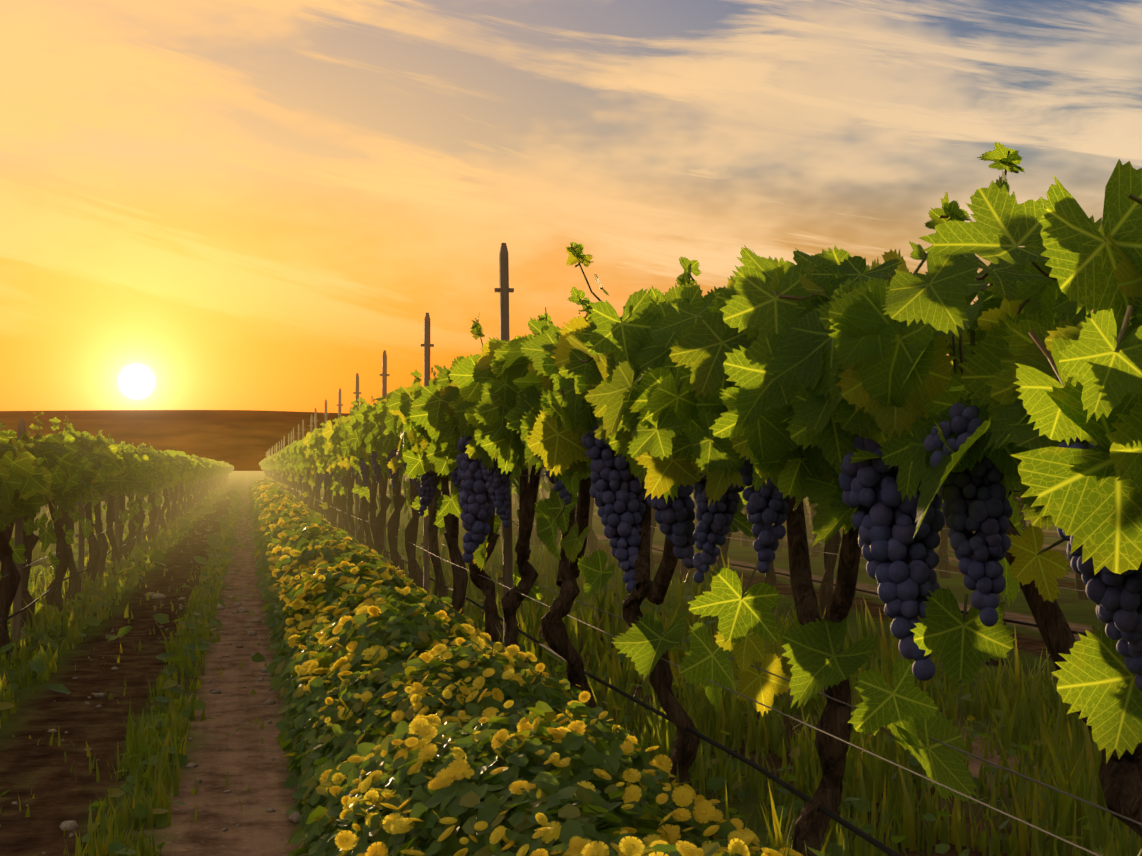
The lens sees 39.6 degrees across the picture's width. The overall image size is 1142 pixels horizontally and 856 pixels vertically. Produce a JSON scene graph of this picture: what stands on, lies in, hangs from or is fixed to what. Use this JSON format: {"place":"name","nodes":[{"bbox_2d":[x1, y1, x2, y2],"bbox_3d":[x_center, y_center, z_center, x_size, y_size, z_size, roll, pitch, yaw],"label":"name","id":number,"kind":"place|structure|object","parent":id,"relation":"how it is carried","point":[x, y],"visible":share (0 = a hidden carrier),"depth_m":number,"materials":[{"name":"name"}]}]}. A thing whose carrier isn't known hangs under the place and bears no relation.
{"place":"outdoors","nodes":[
{"label":"outdoors","id":0,"kind":"place"},
{"bbox_2d":[0,410,349,470],"bbox_3d":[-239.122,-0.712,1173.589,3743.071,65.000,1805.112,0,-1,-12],"label":"distant hills","id":1,"kind":"structure","parent":0,"point":[242,440],"depth_m":1005.45,"materials":[{"name":"brown soil"}]},
{"bbox_2d":[0,471,1140,855],"bbox_3d":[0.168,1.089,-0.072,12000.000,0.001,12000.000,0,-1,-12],"label":"ground","id":2,"kind":"structure","parent":0,"point":[46,779],"depth_m":7.00,"materials":[{"name":"soil"}]},
{"bbox_2d":[0,423,9,478],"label":"vine","id":3,"kind":"object","parent":2,"relation":"on","point":[4,439],"visible":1,"depth_m":7.50,"materials":[{"name":"green plant"}]},
{"bbox_2d":[12,418,26,644],"bbox_3d":[-3.417,0.640,9.819,0.100,1.400,0.048,1,-1,-12],"label":"trellis post","id":4,"kind":"object","parent":2,"relation":"on","point":[17,601],"visible":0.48,"depth_m":9.79,"materials":[{"name":"brown wood"}]},
{"bbox_2d":[0,438,52,579],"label":"vine","id":5,"kind":"object","parent":2,"relation":"on","point":[24,473],"visible":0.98,"depth_m":8.01,"materials":[{"name":"green plant"}]},
{"bbox_2d":[0,430,70,653],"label":"vine","id":6,"kind":"object","parent":2,"relation":"on","point":[44,453],"visible":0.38,"depth_m":9.33,"materials":[{"name":"green plant"}]},
{"bbox_2d":[0,410,91,632],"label":"vine","id":7,"kind":"object","parent":2,"relation":"on","point":[73,479],"visible":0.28,"depth_m":10.57,"materials":[{"name":"green plant"}]},
{"bbox_2d":[36,437,108,610],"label":"vine","id":8,"kind":"object","parent":2,"relation":"on","point":[64,555],"visible":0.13,"depth_m":11.88,"materials":[{"name":"green plant"}]},
{"bbox_2d":[30,416,124,599],"bbox_3d":[-4.102,0.666,13.074,0.792,1.531,1.745,0,-1,-12],"label":"vine","id":9,"kind":"object","parent":2,"relation":"on","point":[112,464],"visible":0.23,"depth_m":13.03,"materials":[{"name":"green plant"}]},
{"bbox_2d":[75,432,84,590],"bbox_3d":[-4.204,0.736,13.632,0.100,1.400,0.049,0,0,-12],"label":"trellis post","id":10,"kind":"object","parent":2,"relation":"on","point":[81,549],"visible":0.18,"depth_m":13.61,"materials":[{"name":"brown wood"}]},
{"bbox_2d":[75,430,140,584],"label":"vine","id":11,"kind":"object","parent":2,"relation":"on","point":[125,480],"visible":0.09,"depth_m":14.49,"materials":[{"name":"green plant"}]},
{"bbox_2d":[76,439,145,578],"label":"vine","id":12,"kind":"object","parent":2,"relation":"on","point":[98,527],"visible":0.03,"depth_m":15.65,"materials":[{"name":"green plant"}]},
{"bbox_2d":[114,440,121,551],"bbox_3d":[-5.000,0.833,17.460,0.100,1.400,0.048,-1,-1,-12],"label":"trellis post","id":13,"kind":"object","parent":2,"relation":"on","point":[117,521],"visible":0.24,"depth_m":17.43,"materials":[{"name":"brown wood"}]},
{"bbox_2d":[102,433,153,569],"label":"vine","id":14,"kind":"object","parent":2,"relation":"on","point":[108,507],"visible":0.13,"depth_m":16.91,"materials":[{"name":"green plant"}]},
{"bbox_2d":[105,443,156,559],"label":"vine","id":15,"kind":"object","parent":2,"relation":"on","point":[151,482],"visible":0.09,"depth_m":18.22,"materials":[{"name":"green plant"}]},
{"bbox_2d":[119,441,160,555],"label":"vine","id":16,"kind":"object","parent":2,"relation":"on","point":[131,524],"visible":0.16,"depth_m":19.54,"materials":[{"name":"green plant"}]},
{"bbox_2d":[140,445,145,539],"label":"trellis post","id":17,"kind":"object","parent":2,"relation":"on","point":[142,499],"visible":0.2,"depth_m":21.26,"materials":[{"name":"brown wood"}]},
{"bbox_2d":[128,444,165,548],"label":"vine","id":18,"kind":"object","parent":2,"relation":"on","point":[142,506],"visible":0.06,"depth_m":20.80,"materials":[{"name":"green plant"}]},
{"bbox_2d":[134,446,170,538],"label":"vine","id":19,"kind":"object","parent":2,"relation":"on","point":[166,473],"visible":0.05,"depth_m":22.14,"materials":[{"name":"green plant"}]},
{"bbox_2d":[11,513,300,853],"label":"path stones","id":20,"kind":"object","parent":2,"relation":"on","point":[295,817],"visible":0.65,"depth_m":8.55,"materials":[{"name":"brown stone"}]},
{"bbox_2d":[156,449,160,536],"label":"trellis post","id":21,"kind":"object","parent":2,"relation":"on","point":[157,519],"visible":0.15,"depth_m":25.07,"materials":[{"name":"brown wood"}]},
{"bbox_2d":[140,442,179,535],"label":"vine","id":22,"kind":"object","parent":2,"relation":"on","point":[166,454],"visible":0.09,"depth_m":24.56,"materials":[{"name":"green plant"}]},
{"bbox_2d":[145,452,175,540],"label":"vine","id":23,"kind":"object","parent":2,"relation":"on","point":[152,515],"visible":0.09,"depth_m":23.40,"materials":[{"name":"green plant"}]},
{"bbox_2d":[154,461,181,524],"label":"vine","id":24,"kind":"object","parent":2,"relation":"on","point":[176,478],"visible":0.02,"depth_m":25.56,"materials":[{"name":"green plant"}]},
{"bbox_2d":[168,487,171,522],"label":"trellis post","id":25,"kind":"object","parent":2,"relation":"on","point":[169,496],"visible":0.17,"depth_m":28.91,"materials":[{"name":"brown wood"}]},
{"bbox_2d":[161,458,187,522],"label":"vine","id":26,"kind":"object","parent":2,"relation":"on","point":[167,513],"visible":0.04,"depth_m":28.37,"materials":[{"name":"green plant"}]},
{"bbox_2d":[160,450,194,530],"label":"vine","id":27,"kind":"object","parent":2,"relation":"on","point":[188,465],"visible":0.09,"depth_m":27.01,"materials":[{"name":"green plant"}]},
{"bbox_2d":[170,454,192,522],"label":"vine","id":28,"kind":"object","parent":2,"relation":"on","point":[190,474],"visible":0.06,"depth_m":29.64,"materials":[{"name":"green plant"}]},
{"bbox_2d":[170,451,200,520],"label":"vine","id":29,"kind":"object","parent":2,"relation":"on","point":[196,463],"visible":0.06,"depth_m":30.89,"materials":[{"name":"green plant"}]},
{"bbox_2d":[171,456,201,517],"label":"vine","id":30,"kind":"object","parent":2,"relation":"on","point":[195,472],"visible":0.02,"depth_m":32.28,"materials":[{"name":"green plant"}]},
{"bbox_2d":[179,458,201,515],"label":"vine","id":31,"kind":"object","parent":2,"relation":"on","point":[188,487],"visible":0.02,"depth_m":34.88,"materials":[{"name":"green plant"}]},
{"bbox_2d":[179,455,204,517],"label":"vine","id":32,"kind":"object","parent":2,"relation":"on","point":[181,489],"visible":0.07,"depth_m":33.49,"materials":[{"name":"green plant"}]},
{"bbox_2d":[186,463,203,513],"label":"vine","id":33,"kind":"object","parent":2,"relation":"on","point":[187,495],"visible":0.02,"depth_m":37.29,"materials":[{"name":"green plant"}]},
{"bbox_2d":[186,463,206,510],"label":"vine","id":34,"kind":"object","parent":2,"relation":"on","point":[194,486],"visible":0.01,"depth_m":38.70,"materials":[{"name":"green plant"}]},
{"bbox_2d":[186,454,210,508],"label":"vine","id":35,"kind":"object","parent":2,"relation":"on","point":[206,463],"visible":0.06,"depth_m":39.79,"materials":[{"name":"green plant"}]},
{"bbox_2d":[192,472,207,506],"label":"vine","id":36,"kind":"object","parent":2,"relation":"on","point":[194,498],"visible":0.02,"depth_m":42.41,"materials":[{"name":"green plant"}]},
{"bbox_2d":[193,459,213,505],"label":"vine","id":37,"kind":"object","parent":2,"relation":"on","point":[212,467],"visible":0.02,"depth_m":43.85,"materials":[{"name":"green plant"}]},
{"bbox_2d":[197,464,215,505],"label":"vine","id":38,"kind":"object","parent":2,"relation":"on","point":[212,472],"visible":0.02,"depth_m":46.40,"materials":[{"name":"green plant"}]},
{"bbox_2d":[277,452,288,490],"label":"vine","id":39,"kind":"object","parent":2,"relation":"on","point":[286,485],"visible":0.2,"depth_m":52.25,"materials":[{"name":"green plant"}]},
{"bbox_2d":[276,451,292,492],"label":"vine","id":40,"kind":"object","parent":2,"relation":"on","point":[278,457],"visible":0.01,"depth_m":47.13,"materials":[{"name":"green plant"}]},
{"bbox_2d":[279,446,299,498],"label":"vine","id":41,"kind":"object","parent":2,"relation":"on","point":[282,454],"visible":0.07,"depth_m":41.99,"materials":[{"name":"green plant"}]},
{"bbox_2d":[283,461,295,496],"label":"vine","id":42,"kind":"object","parent":2,"relation":"on","point":[293,483],"visible":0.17,"depth_m":44.65,"materials":[{"name":"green plant"}]},
{"bbox_2d":[286,458,301,500],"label":"vine","id":43,"kind":"object","parent":2,"relation":"on","point":[290,469],"visible":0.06,"depth_m":39.45,"materials":[{"name":"green plant"}]},
{"bbox_2d":[285,436,307,504],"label":"vine","id":44,"kind":"object","parent":2,"relation":"on","point":[287,453],"visible":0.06,"depth_m":36.93,"materials":[{"name":"green plant"}]},
{"bbox_2d":[292,440,308,506],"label":"vine","id":45,"kind":"object","parent":2,"relation":"on","point":[305,493],"visible":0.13,"depth_m":35.64,"materials":[{"name":"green plant"}]},
{"bbox_2d":[289,440,314,510],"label":"vine","id":46,"kind":"object","parent":2,"relation":"on","point":[312,494],"visible":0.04,"depth_m":33.09,"materials":[{"name":"green plant"}]},
{"bbox_2d":[293,459,311,508],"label":"vine","id":47,"kind":"object","parent":2,"relation":"on","point":[297,470],"visible":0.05,"depth_m":34.39,"materials":[{"name":"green plant"}]},
{"bbox_2d":[301,420,304,500],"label":"trellis post","id":48,"kind":"object","parent":2,"relation":"on","point":[302,429],"visible":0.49,"depth_m":38.88,"materials":[{"name":"brown wood"}]},
{"bbox_2d":[292,438,320,511],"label":"vine","id":49,"kind":"object","parent":2,"relation":"on","point":[294,451],"visible":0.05,"depth_m":30.67,"materials":[{"name":"green plant"}]},
{"bbox_2d":[297,462,318,508],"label":"vine","id":50,"kind":"object","parent":2,"relation":"on","point":[302,471],"visible":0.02,"depth_m":31.86,"materials":[{"name":"green plant"}]},
{"bbox_2d":[300,428,320,513],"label":"vine","id":51,"kind":"object","parent":2,"relation":"on","point":[306,470],"visible":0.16,"depth_m":29.34,"materials":[{"name":"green plant"}]},
{"bbox_2d":[296,444,324,517],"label":"vine","id":52,"kind":"object","parent":2,"relation":"on","point":[300,449],"visible":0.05,"depth_m":28.12,"materials":[{"name":"green plant"}]},
{"bbox_2d":[313,408,317,497],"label":"trellis post","id":53,"kind":"object","parent":2,"relation":"on","point":[315,420],"visible":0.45,"depth_m":31.26,"materials":[{"name":"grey wood"}]},
{"bbox_2d":[304,445,332,521],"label":"vine","id":54,"kind":"object","parent":2,"relation":"on","point":[310,461],"visible":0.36,"depth_m":26.64,"materials":[{"name":"green plant"}]},
{"bbox_2d":[303,421,337,526],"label":"vine","id":55,"kind":"object","parent":2,"relation":"on","point":[310,450],"visible":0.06,"depth_m":24.24,"materials":[{"name":"green plant"}]},
{"bbox_2d":[312,422,336,525],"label":"vine","id":56,"kind":"object","parent":2,"relation":"on","point":[330,492],"visible":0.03,"depth_m":25.37,"materials":[{"name":"green plant"}]},
{"bbox_2d":[323,399,328,520],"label":"trellis post","id":57,"kind":"object","parent":2,"relation":"on","point":[325,413],"visible":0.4,"depth_m":27.40,"materials":[{"name":"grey wood"}]},
{"bbox_2d":[308,431,344,529],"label":"vine","id":58,"kind":"object","parent":2,"relation":"on","point":[314,440],"visible":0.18,"depth_m":22.76,"materials":[{"name":"green plant"}]},
{"bbox_2d":[318,418,353,536],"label":"vine","id":59,"kind":"object","parent":2,"relation":"on","point":[338,487],"visible":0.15,"depth_m":21.60,"materials":[{"name":"green plant"}]},
{"bbox_2d":[336,388,342,524],"bbox_3d":[-3.442,0.548,23.599,0.100,2.280,0.050,0,-1,-12],"label":"trellis post","id":60,"kind":"object","parent":2,"relation":"on","point":[339,404],"visible":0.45,"depth_m":23.59,"materials":[{"name":"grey wood"}]},
{"bbox_2d":[323,439,359,536],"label":"vine","id":61,"kind":"object","parent":2,"relation":"on","point":[341,473],"visible":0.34,"depth_m":20.25,"materials":[{"name":"green plant"}]},
{"bbox_2d":[322,406,368,544],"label":"vine","id":62,"kind":"object","parent":2,"relation":"on","point":[328,431],"visible":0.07,"depth_m":19.00,"materials":[{"name":"green plant"}]},
{"bbox_2d":[333,400,373,548],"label":"vine","id":63,"kind":"object","parent":2,"relation":"on","point":[364,506],"visible":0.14,"depth_m":17.78,"materials":[{"name":"green plant"}]},
{"bbox_2d":[353,373,360,536],"bbox_3d":[-2.667,0.452,19.796,0.100,2.280,0.048,0,-2,-12],"label":"trellis post","id":64,"kind":"object","parent":2,"relation":"on","point":[356,393],"visible":0.49,"depth_m":19.76,"materials":[{"name":"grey wood"}]},
{"bbox_2d":[338,396,388,550],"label":"vine","id":65,"kind":"object","parent":2,"relation":"on","point":[370,493],"visible":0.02,"depth_m":16.52,"materials":[{"name":"green plant"}]},
{"bbox_2d":[340,415,405,561],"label":"vine","id":66,"kind":"object","parent":2,"relation":"on","point":[361,466],"visible":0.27,"depth_m":15.28,"materials":[{"name":"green plant"}]},
{"bbox_2d":[350,378,414,573],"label":"vine","id":67,"kind":"object","parent":2,"relation":"on","point":[357,438],"visible":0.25,"depth_m":13.97,"materials":[{"name":"green plant"}]},
{"bbox_2d":[379,350,389,548],"bbox_3d":[-1.883,0.355,15.977,0.100,2.280,0.048,0,-2,-12],"label":"trellis post","id":68,"kind":"object","parent":2,"relation":"on","point":[384,374],"visible":0.4,"depth_m":15.99,"materials":[{"name":"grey wood"}]},
{"bbox_2d":[363,375,437,589],"bbox_3d":[-1.266,0.490,12.839,0.817,1.873,1.620,0,-1,-12],"label":"vine","id":69,"kind":"object","parent":2,"relation":"on","point":[384,448],"visible":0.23,"depth_m":12.81,"materials":[{"name":"green plant"}]},
{"bbox_2d":[401,473,406,509],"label":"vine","id":70,"kind":"object","parent":2,"relation":"on","point":[403,479],"visible":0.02,"depth_m":41.82,"materials":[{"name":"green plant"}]},
{"bbox_2d":[383,367,450,603],"bbox_3d":[-0.957,0.478,11.495,0.792,1.832,1.745,0,-1,-12],"label":"vine","id":71,"kind":"object","parent":2,"relation":"on","point":[392,432],"visible":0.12,"depth_m":11.45,"materials":[{"name":"green plant"}]},
{"bbox_2d":[385,382,467,615],"bbox_3d":[-0.786,0.490,10.203,0.792,1.746,1.713,0,-1,-4],"label":"vine","id":72,"kind":"object","parent":2,"relation":"on","point":[422,469],"visible":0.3,"depth_m":10.09,"materials":[{"name":"green plant"}]},
{"bbox_2d":[420,313,433,594],"bbox_3d":[-1.102,0.258,12.124,0.100,2.280,0.048,0,0,-12],"label":"trellis post","id":73,"kind":"object","parent":2,"relation":"on","point":[426,345],"visible":0.49,"depth_m":12.11,"materials":[{"name":"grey wood"}]},
{"bbox_2d":[406,364,502,642],"bbox_3d":[-0.512,0.441,8.886,0.905,1.810,1.747,0,-1,-12],"label":"vine","id":74,"kind":"object","parent":2,"relation":"on","point":[429,408],"visible":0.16,"depth_m":8.57,"materials":[{"name":"green plant"}]},
{"bbox_2d":[438,312,542,662],"bbox_3d":[-0.238,0.351,7.674,0.822,1.897,1.742,0,-1,-12],"label":"vine","id":75,"kind":"object","parent":2,"relation":"on","point":[486,484],"visible":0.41,"depth_m":7.70,"materials":[{"name":"green plant"}]},
{"bbox_2d":[494,243,513,646],"bbox_3d":[-0.340,0.162,8.338,0.100,2.280,0.048,0,-2,-12],"label":"trellis post","id":76,"kind":"object","parent":2,"relation":"on","point":[504,289],"visible":0.49,"depth_m":8.34,"materials":[{"name":"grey wood"}]},
{"bbox_2d":[512,478,517,509],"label":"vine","id":77,"kind":"object","parent":2,"relation":"on","point":[516,501],"depth_m":41.05,"materials":[{"name":"green plant"}]},
{"bbox_2d":[512,473,529,536],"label":"grass","id":78,"kind":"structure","parent":2,"relation":"on","point":[514,490],"depth_m":23.92,"materials":[{"name":"green plant"}]},
{"bbox_2d":[465,287,596,707],"bbox_3d":[0.057,0.374,6.404,0.825,1.814,1.768,0,-1,-12],"label":"vine","id":79,"kind":"object","parent":2,"relation":"on","point":[512,394],"visible":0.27,"depth_m":6.35,"materials":[{"name":"green plant"}]},
{"bbox_2d":[245,479,825,855],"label":"cover crop flowers","id":80,"kind":"object","parent":2,"relation":"on","point":[370,619],"visible":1,"depth_m":4.39,"materials":[{"name":"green plant"}]},
{"bbox_2d":[528,466,545,544],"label":"grass","id":81,"kind":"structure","parent":2,"relation":"on","point":[537,539],"depth_m":22.64,"materials":[{"name":"green plant"}]},
{"bbox_2d":[528,465,560,547],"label":"grass","id":82,"kind":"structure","parent":2,"relation":"on","point":[547,487],"depth_m":21.75,"materials":[{"name":"green plant"}]},
{"bbox_2d":[0,485,1141,855],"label":"grass and weeds","id":83,"kind":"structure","parent":2,"relation":"on","point":[1036,715],"depth_m":6.21,"materials":[{"name":"green plant"}]},
{"bbox_2d":[0,471,1141,855],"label":"trellis wires","id":84,"kind":"object","parent":2,"relation":"on","point":[802,795],"visible":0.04,"depth_m":4.39,"materials":[{"name":"silver metal"}]},
{"bbox_2d":[587,496,597,556],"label":"grass","id":85,"kind":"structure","parent":2,"relation":"on","point":[592,539],"depth_m":18.89,"materials":[{"name":"green plant"}]},
{"bbox_2d":[520,242,756,786],"bbox_3d":[0.273,0.320,5.127,0.821,1.819,1.713,0,-1,-12],"label":"vine","id":86,"kind":"object","parent":2,"relation":"on","point":[576,433],"visible":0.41,"depth_m":5.09,"materials":[{"name":"green plant"}]},
{"bbox_2d":[650,508,656,573],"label":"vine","id":87,"kind":"object","parent":2,"relation":"on","point":[653,525],"visible":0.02,"depth_m":16.37,"materials":[{"name":"green plant"}]},
{"bbox_2d":[679,563,690,582],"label":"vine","id":88,"kind":"object","parent":2,"relation":"on","point":[684,572],"visible":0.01,"depth_m":15.09,"materials":[{"name":"green plant"}]},
{"bbox_2d":[716,532,731,568],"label":"vine","id":89,"kind":"object","parent":2,"relation":"on","point":[724,550],"depth_m":13.89,"materials":[{"name":"green plant"}]},
{"bbox_2d":[738,486,749,546],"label":"grass","id":90,"kind":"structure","parent":2,"relation":"on","point":[745,543],"depth_m":22.05,"materials":[{"name":"green plant"}]},
{"bbox_2d":[739,491,776,589],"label":"vine","id":91,"kind":"object","parent":2,"relation":"on","point":[770,579],"visible":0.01,"depth_m":12.46,"materials":[{"name":"green plant"}]},
{"bbox_2d":[584,192,1008,855],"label":"vine","id":92,"kind":"object","parent":2,"relation":"on","point":[702,392],"visible":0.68,"depth_m":3.81,"materials":[{"name":"green plant"}]},
{"bbox_2d":[803,500,817,530],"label":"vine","id":93,"kind":"object","parent":2,"relation":"on","point":[806,518],"depth_m":27.64,"materials":[{"name":"green plant"}]},
{"bbox_2d":[810,503,820,556],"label":"grass","id":94,"kind":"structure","parent":2,"relation":"on","point":[815,548],"depth_m":19.48,"materials":[{"name":"green plant"}]},
{"bbox_2d":[819,531,840,617],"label":"vine","id":95,"kind":"object","parent":2,"relation":"on","point":[826,585],"visible":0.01,"depth_m":11.27,"materials":[{"name":"green plant"}]},
{"bbox_2d":[729,142,1141,837],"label":"vine","id":96,"kind":"object","parent":2,"relation":"on","point":[861,424],"visible":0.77,"depth_m":2.68,"materials":[{"name":"green plant"}]},
{"bbox_2d":[937,518,949,577],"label":"grass","id":97,"kind":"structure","parent":2,"relation":"on","point":[943,564],"depth_m":15.73,"materials":[{"name":"green plant"}]},
{"bbox_2d":[985,496,1017,665],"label":"vine","id":98,"kind":"object","parent":2,"relation":"on","point":[993,662],"depth_m":8.75,"materials":[{"name":"green plant"}]},
{"bbox_2d":[1013,496,1026,588],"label":"vine","id":99,"kind":"object","parent":2,"relation":"on","point":[1022,521],"depth_m":14.42,"materials":[{"name":"green plant"}]},
{"bbox_2d":[1010,229,1141,574],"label":"leaf","id":100,"kind":"object","parent":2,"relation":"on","point":[1095,398],"visible":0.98,"depth_m":1.96,"materials":[{"name":"green plant"}]},
{"bbox_2d":[1074,572,1088,599],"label":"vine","id":101,"kind":"object","parent":2,"relation":"on","point":[1080,585],"depth_m":13.18,"materials":[{"name":"green plant"}]},
{"bbox_2d":[0,0,1141,412],"label":"sky","id":102,"kind":"structure","parent":0,"point":[205,204],"materials":[{"name":"orange"}]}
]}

